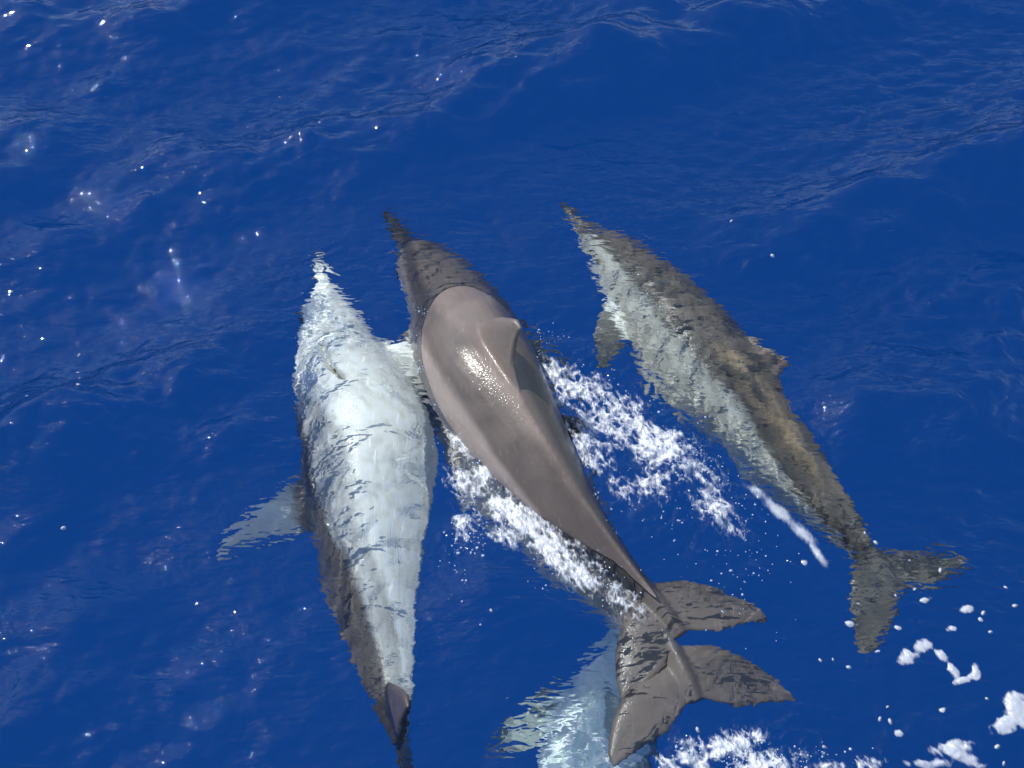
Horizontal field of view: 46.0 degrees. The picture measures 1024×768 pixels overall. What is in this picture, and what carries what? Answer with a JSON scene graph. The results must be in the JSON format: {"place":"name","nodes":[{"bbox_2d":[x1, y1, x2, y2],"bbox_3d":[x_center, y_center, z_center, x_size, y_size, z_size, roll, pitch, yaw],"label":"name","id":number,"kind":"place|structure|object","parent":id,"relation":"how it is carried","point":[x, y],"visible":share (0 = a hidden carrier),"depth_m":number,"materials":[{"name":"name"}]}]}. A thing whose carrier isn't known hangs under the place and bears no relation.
{"place":"outdoors","nodes":[
{"label":"outdoors","id":0,"kind":"place"},
{"bbox_2d":[0,0,1023,767],"bbox_3d":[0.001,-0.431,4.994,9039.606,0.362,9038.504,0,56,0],"label":"sea water","id":1,"kind":"structure","parent":0,"point":[230,266],"depth_m":4.83,"materials":[{"name":"blue liquid"}]},
{"bbox_2d":[387,683,408,735],"bbox_3d":[-0.683,0.410,4.784,0.953,0.787,2.359,5,56,3],"label":"dolphin","id":2,"kind":"object","parent":1,"relation":"in","point":[398,697],"visible":0.05,"depth_m":3.99,"materials":[{"name":"black"}]},
{"bbox_2d":[432,433,643,625],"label":"spray drops","id":3,"kind":"object","parent":1,"relation":"on","point":[466,548],"visible":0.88,"depth_m":4.41,"materials":[{"name":"white liquid"}]},
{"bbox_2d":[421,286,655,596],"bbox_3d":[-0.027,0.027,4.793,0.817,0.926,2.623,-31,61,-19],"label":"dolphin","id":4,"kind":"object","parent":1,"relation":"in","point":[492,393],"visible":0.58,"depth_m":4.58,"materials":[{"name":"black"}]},
{"bbox_2d":[414,307,616,533],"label":"spray drops","id":5,"kind":"object","parent":4,"relation":"on","point":[556,396],"visible":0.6,"depth_m":4.81,"materials":[{"name":"liquid"}]},
{"bbox_2d":[449,435,643,615],"bbox_3d":[0.014,0.545,4.450,0.412,0.068,1.193,-32,62,-19],"label":"splash foam","id":6,"kind":"object","parent":1,"relation":"on","point":[511,510],"visible":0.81,"depth_m":4.44,"materials":[{"name":"white"}]},
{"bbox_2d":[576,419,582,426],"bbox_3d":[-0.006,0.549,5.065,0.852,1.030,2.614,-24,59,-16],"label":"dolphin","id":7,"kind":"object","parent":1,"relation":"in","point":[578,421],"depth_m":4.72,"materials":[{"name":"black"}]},
{"bbox_2d":[542,358,734,531],"bbox_3d":[0.461,0.240,4.630,1.171,0.127,0.472,37,63,22],"label":"splash foam","id":8,"kind":"object","parent":1,"relation":"on","point":[663,451],"visible":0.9,"depth_m":4.68,"materials":[{"name":"white"}]},
{"bbox_2d":[537,322,799,648],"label":"spray drops","id":9,"kind":"object","parent":8,"relation":"on","point":[689,490],"visible":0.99,"depth_m":4.57,"materials":[{"name":"white liquid"}]},
{"bbox_2d":[657,731,880,767],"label":"splash foam","id":10,"kind":"object","parent":1,"relation":"on","point":[720,746],"visible":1,"depth_m":4.00,"materials":[{"name":"white"}]},
{"bbox_2d":[658,734,876,767],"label":"spray drops","id":11,"kind":"object","parent":10,"relation":"on","point":[770,757],"visible":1,"depth_m":4.00,"materials":[{"name":"white liquid"}]},
{"bbox_2d":[752,487,825,562],"bbox_3d":[1.028,0.509,4.467,0.088,0.034,0.479,-35,63,-21],"label":"foam streak","id":12,"kind":"object","parent":1,"relation":"on","point":[779,512],"visible":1,"depth_m":4.47,"materials":[{"name":"grey liquid"}]},
{"bbox_2d":[845,621,853,626],"bbox_3d":[1.194,0.848,4.265,0.048,0.006,0.033,0,56,0],"label":"foam patch","id":13,"kind":"object","parent":1,"relation":"on","point":[849,623],"visible":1,"depth_m":4.26,"materials":[{"name":"white liquid"}]},
{"bbox_2d":[895,730,902,735],"bbox_3d":[1.298,1.171,4.048,0.042,0.005,0.039,0,56,0],"label":"foam patch","id":14,"kind":"object","parent":1,"relation":"on","point":[898,733],"visible":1,"depth_m":4.05,"materials":[{"name":"white liquid"}]},
{"bbox_2d":[899,639,931,663],"bbox_3d":[1.401,0.934,4.199,0.186,0.007,0.084,-25,59,-16],"label":"foam patch","id":15,"kind":"object","parent":1,"relation":"on","point":[906,656],"visible":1,"depth_m":4.20,"materials":[{"name":"white liquid"}]},
{"bbox_2d":[920,598,928,602],"bbox_3d":[1.474,0.771,4.308,0.069,0.003,0.039,0,56,0],"label":"foam patch","id":16,"kind":"object","parent":1,"relation":"on","point":[924,600],"visible":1,"depth_m":4.31,"materials":[{"name":"white liquid"}]},
{"bbox_2d":[906,740,982,767],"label":"foam patch","id":17,"kind":"object","parent":1,"relation":"on","point":[955,749],"visible":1,"depth_m":4.00,"materials":[{"name":"white liquid"}]},
{"bbox_2d":[935,650,958,678],"bbox_3d":[1.510,0.969,4.174,0.057,0.008,0.161,-24,59,-15],"label":"foam patch","id":18,"kind":"object","parent":1,"relation":"on","point":[952,669],"visible":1,"depth_m":4.17,"materials":[{"name":"white liquid"}]},
{"bbox_2d":[953,665,980,683],"bbox_3d":[1.568,1.012,4.147,0.146,0.010,0.072,-32,62,-20],"label":"foam patch","id":19,"kind":"object","parent":1,"relation":"on","point":[975,674],"visible":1,"depth_m":4.15,"materials":[{"name":"white liquid"}]},
{"bbox_2d":[961,605,972,612],"bbox_3d":[1.616,0.801,4.288,0.072,0.005,0.051,0,56,0],"label":"foam patch","id":20,"kind":"object","parent":1,"relation":"on","point":[966,608],"visible":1,"depth_m":4.29,"materials":[{"name":"white liquid"}]},
{"bbox_2d":[994,691,1023,733],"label":"foam patch","id":21,"kind":"object","parent":1,"relation":"on","point":[1014,703],"visible":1,"depth_m":4.07,"materials":[{"name":"white liquid"}]}
]}

